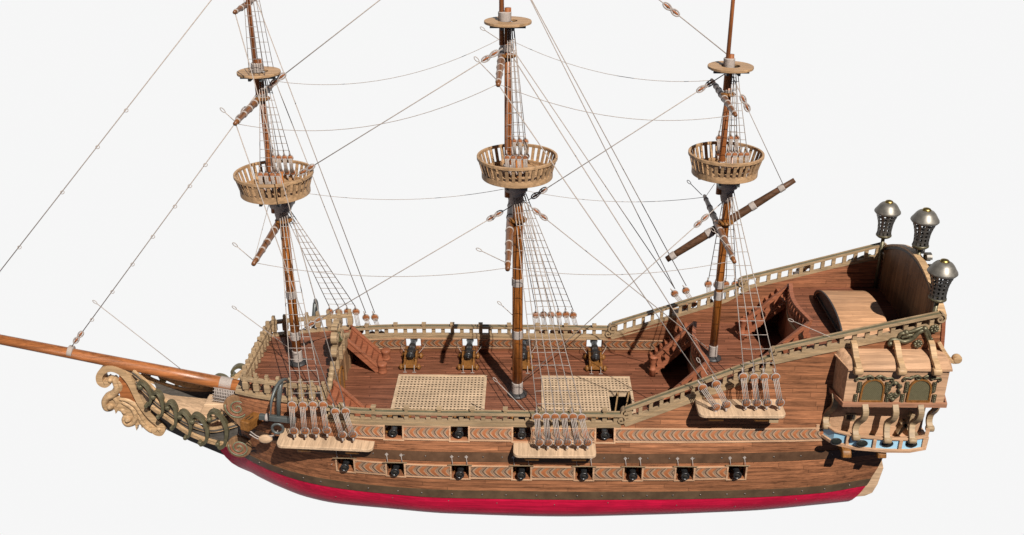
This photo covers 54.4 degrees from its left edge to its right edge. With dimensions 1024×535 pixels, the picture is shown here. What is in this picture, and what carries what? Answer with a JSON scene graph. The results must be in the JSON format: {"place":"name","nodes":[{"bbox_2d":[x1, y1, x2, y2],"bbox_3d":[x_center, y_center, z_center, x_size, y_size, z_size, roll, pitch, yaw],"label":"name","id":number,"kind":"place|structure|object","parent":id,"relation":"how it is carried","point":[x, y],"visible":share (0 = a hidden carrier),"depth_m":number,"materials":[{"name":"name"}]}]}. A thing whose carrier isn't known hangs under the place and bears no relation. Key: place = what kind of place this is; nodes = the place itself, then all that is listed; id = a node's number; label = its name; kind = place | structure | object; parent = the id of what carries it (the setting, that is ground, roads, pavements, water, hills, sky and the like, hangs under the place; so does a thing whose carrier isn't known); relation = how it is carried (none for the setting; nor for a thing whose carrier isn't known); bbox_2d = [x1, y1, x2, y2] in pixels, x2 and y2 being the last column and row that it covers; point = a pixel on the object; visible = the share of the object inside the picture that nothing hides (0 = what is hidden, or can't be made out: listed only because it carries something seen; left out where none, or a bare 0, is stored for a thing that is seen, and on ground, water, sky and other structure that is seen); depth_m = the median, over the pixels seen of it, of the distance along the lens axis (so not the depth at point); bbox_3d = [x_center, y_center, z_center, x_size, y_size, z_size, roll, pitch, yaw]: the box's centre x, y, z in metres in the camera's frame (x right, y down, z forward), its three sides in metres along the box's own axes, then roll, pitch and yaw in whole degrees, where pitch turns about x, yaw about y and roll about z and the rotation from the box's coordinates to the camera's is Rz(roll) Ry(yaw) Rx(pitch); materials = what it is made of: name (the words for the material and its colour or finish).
{"place":"outdoors","nodes":[
{"label":"outdoors","id":0,"kind":"place"},
{"bbox_2d":[0,0,961,516],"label":"sailing ship","id":1,"kind":"object","parent":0,"point":[812,386],"visible":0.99,"depth_m":57.64,"materials":[{"name":"brown wood"}]},
{"bbox_2d":[249,430,277,442],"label":"tackle block","id":2,"kind":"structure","parent":1,"relation":"hanging from","point":[265,438],"depth_m":57.87,"materials":[{"name":"beige wood"}]},
{"bbox_2d":[259,378,295,434],"bbox_3d":[-13.295,8.107,56.489,2.021,3.701,1.694,-10,27,-22],"label":"anchor","id":3,"kind":"object","parent":1,"relation":"attached to","point":[278,416],"visible":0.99,"depth_m":56.86,"materials":[{"name":"metal"}]},
{"bbox_2d":[311,299,318,327],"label":"anchor","id":4,"kind":"object","parent":1,"relation":"attached to","point":[314,309],"visible":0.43,"depth_m":65.23,"materials":[{"name":"metal"}]},
{"bbox_2d":[331,459,353,470],"bbox_3d":[-9.683,11.229,59.272,1.736,1.050,3.115,0,25,1],"label":"cannon","id":5,"kind":"object","parent":1,"relation":"on","point":[345,463],"visible":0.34,"depth_m":58.02,"materials":[{"name":"metal"}]},
{"bbox_2d":[388,463,403,475],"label":"cannon","id":6,"kind":"object","parent":1,"relation":"on","point":[395,468],"visible":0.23,"depth_m":57.69,"materials":[{"name":"metal"}]},
{"bbox_2d":[385,408,410,436],"bbox_3d":[-6.748,9.048,58.224,1.736,1.050,3.115,0,25,1],"label":"cannon","id":7,"kind":"object","parent":1,"relation":"on","point":[393,430],"visible":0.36,"depth_m":57.68,"materials":[{"name":"metal"}]},
{"bbox_2d":[399,339,425,372],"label":"cannon","id":8,"kind":"object","parent":1,"relation":"on","point":[410,355],"visible":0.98,"depth_m":65.01,"materials":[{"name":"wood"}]},
{"bbox_2d":[391,374,486,409],"bbox_3d":[-4.482,7.842,62.075,5.690,0.130,4.320,0,25,1],"label":"hatch grating","id":9,"kind":"object","parent":1,"relation":"attached to","point":[466,378],"visible":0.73,"depth_m":62.18,"materials":[{"name":"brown wood"}]},
{"bbox_2d":[451,409,469,437],"bbox_3d":[-2.980,9.098,58.113,1.736,1.050,3.115,0,25,1],"label":"cannon","id":10,"kind":"object","parent":1,"relation":"on","point":[459,431],"visible":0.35,"depth_m":57.57,"materials":[{"name":"metal"}]},
{"bbox_2d":[452,466,468,478],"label":"cannon","id":11,"kind":"object","parent":1,"relation":"on","point":[459,470],"visible":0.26,"depth_m":57.50,"materials":[{"name":"metal"}]},
{"bbox_2d":[457,339,481,372],"bbox_3d":[-2.835,5.701,65.566,1.736,1.050,3.115,0,25,1],"label":"cannon","id":12,"kind":"object","parent":1,"relation":"on","point":[467,355],"visible":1,"depth_m":64.89,"materials":[{"name":"wood"}]},
{"bbox_2d":[513,466,529,478],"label":"cannon","id":13,"kind":"object","parent":1,"relation":"on","point":[521,472],"visible":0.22,"depth_m":57.43,"materials":[{"name":"metal"}]},
{"bbox_2d":[510,416,532,438],"bbox_3d":[0.589,9.130,58.043,1.736,1.050,3.115,0,25,1],"label":"cannon","id":14,"kind":"object","parent":1,"relation":"on","point":[521,431],"visible":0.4,"depth_m":57.49,"materials":[{"name":"metal"}]},
{"bbox_2d":[511,339,535,373],"bbox_3d":[0.735,5.727,65.510,1.736,1.050,3.115,0,25,1],"label":"cannon","id":15,"kind":"object","parent":1,"relation":"on","point":[526,360],"visible":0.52,"depth_m":64.87,"materials":[{"name":"wood"}]},
{"bbox_2d":[575,467,591,479],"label":"cannon","id":16,"kind":"object","parent":1,"relation":"on","point":[584,471],"visible":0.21,"depth_m":57.42,"materials":[{"name":"metal"}]},
{"bbox_2d":[541,376,631,410],"bbox_3d":[4.667,7.889,61.971,5.670,0.130,4.230,0,25,1],"label":"hatch grating","id":17,"kind":"object","parent":1,"relation":"attached to","point":[588,379],"visible":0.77,"depth_m":62.29,"materials":[{"name":"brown wood"}]},
{"bbox_2d":[581,340,606,373],"bbox_3d":[5.454,5.761,65.435,1.736,1.050,3.115,0,25,1],"label":"cannon","id":18,"kind":"object","parent":1,"relation":"on","point":[595,356],"visible":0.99,"depth_m":64.77,"materials":[{"name":"wood"}]},
{"bbox_2d":[590,417,612,439],"bbox_3d":[5.309,9.162,57.972,1.736,1.050,3.115,0,25,1],"label":"cannon","id":19,"kind":"object","parent":1,"relation":"on","point":[604,432],"visible":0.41,"depth_m":57.42,"materials":[{"name":"metal"}]},
{"bbox_2d":[624,467,640,479],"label":"cannon","id":20,"kind":"object","parent":1,"relation":"on","point":[633,472],"visible":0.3,"depth_m":57.37,"materials":[{"name":"metal"}]},
{"bbox_2d":[676,467,691,479],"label":"cannon","id":21,"kind":"object","parent":1,"relation":"on","point":[685,472],"visible":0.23,"depth_m":57.33,"materials":[{"name":"metal"}]},
{"bbox_2d":[728,466,742,478],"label":"cannon","id":22,"kind":"object","parent":1,"relation":"on","point":[737,471],"visible":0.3,"depth_m":57.38,"materials":[{"name":"metal"}]},
{"bbox_2d":[0,0,1023,534],"label":"sky","id":23,"kind":"structure","parent":0,"point":[915,105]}
]}

